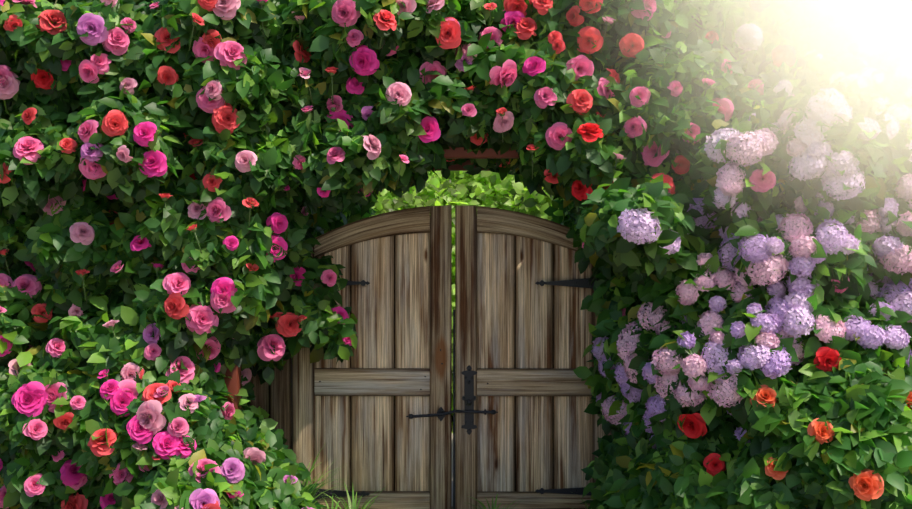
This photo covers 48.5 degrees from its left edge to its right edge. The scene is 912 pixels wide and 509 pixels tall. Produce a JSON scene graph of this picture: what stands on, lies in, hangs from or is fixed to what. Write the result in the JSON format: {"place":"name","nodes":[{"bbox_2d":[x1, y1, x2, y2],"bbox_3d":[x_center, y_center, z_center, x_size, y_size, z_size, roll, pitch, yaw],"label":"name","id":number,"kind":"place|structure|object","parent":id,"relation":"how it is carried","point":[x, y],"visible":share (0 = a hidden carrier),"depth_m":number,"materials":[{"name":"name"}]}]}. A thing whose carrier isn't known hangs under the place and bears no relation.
{"place":"outdoors","nodes":[
{"label":"outdoors","id":0,"kind":"place"},
{"bbox_2d":[222,141,518,408],"bbox_3d":[-0.015,0.392,5.950,2.900,2.300,1.200,0,0,1],"label":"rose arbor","id":1,"kind":"object","parent":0,"point":[233,384],"visible":0.04,"depth_m":5.52,"materials":[{"name":"brown wood"}]},
{"bbox_2d":[0,0,865,504],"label":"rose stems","id":2,"kind":"object","parent":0,"point":[262,2],"visible":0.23,"depth_m":5.17,"materials":[{"name":"green plant"}]},
{"bbox_2d":[452,372,452,505],"bbox_3d":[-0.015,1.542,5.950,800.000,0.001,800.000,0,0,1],"label":"ground","id":3,"kind":"structure","parent":0,"point":[452,467],"depth_m":7.30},
{"bbox_2d":[244,354,292,449],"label":"fence boards","id":4,"kind":"object","parent":3,"relation":"on","point":[274,399],"depth_m":5.94,"materials":[{"name":"brown wood"}]},
{"bbox_2d":[42,0,844,460],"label":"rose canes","id":5,"kind":"object","parent":3,"relation":"on","point":[556,80],"depth_m":5.44,"materials":[{"name":"green plant"}]},
{"bbox_2d":[302,444,593,508],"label":"grass tufts","id":6,"kind":"object","parent":3,"relation":"on","point":[353,505],"visible":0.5,"depth_m":5.68,"materials":[{"name":"green plant"}]},
{"bbox_2d":[293,205,611,508],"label":"garden gate","id":7,"kind":"structure","parent":3,"relation":"on","point":[523,340],"depth_m":5.93,"materials":[{"name":"brown wood"}]},
{"bbox_2d":[311,278,597,508],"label":"gate hardware","id":8,"kind":"object","parent":7,"relation":"attached to","point":[469,399],"visible":0.71,"depth_m":5.90,"materials":[{"name":"black metal"}]},
{"bbox_2d":[0,0,911,508],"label":"hedge leaves","id":9,"kind":"object","parent":3,"relation":"on","point":[856,398],"visible":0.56,"depth_m":5.11,"materials":[{"name":"green plant"}]},
{"bbox_2d":[591,24,911,448],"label":"hydrangea flowers","id":10,"kind":"object","parent":9,"relation":"on","point":[785,309],"visible":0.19,"depth_m":4.55,"materials":[{"name":"purple plant"}]},
{"bbox_2d":[0,0,911,508],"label":"roses","id":11,"kind":"object","parent":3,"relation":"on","point":[146,422],"visible":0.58,"depth_m":5.07,"materials":[{"name":"pink plant"}]},
{"bbox_2d":[369,0,911,432],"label":"backlit leaves","id":12,"kind":"object","parent":3,"relation":"on","point":[488,189],"visible":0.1,"depth_m":9.00,"materials":[{"name":"green plant"}]},
{"bbox_2d":[508,0,911,333],"label":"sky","id":13,"kind":"structure","parent":0,"point":[901,10],"materials":[{"name":"white"}]}
]}

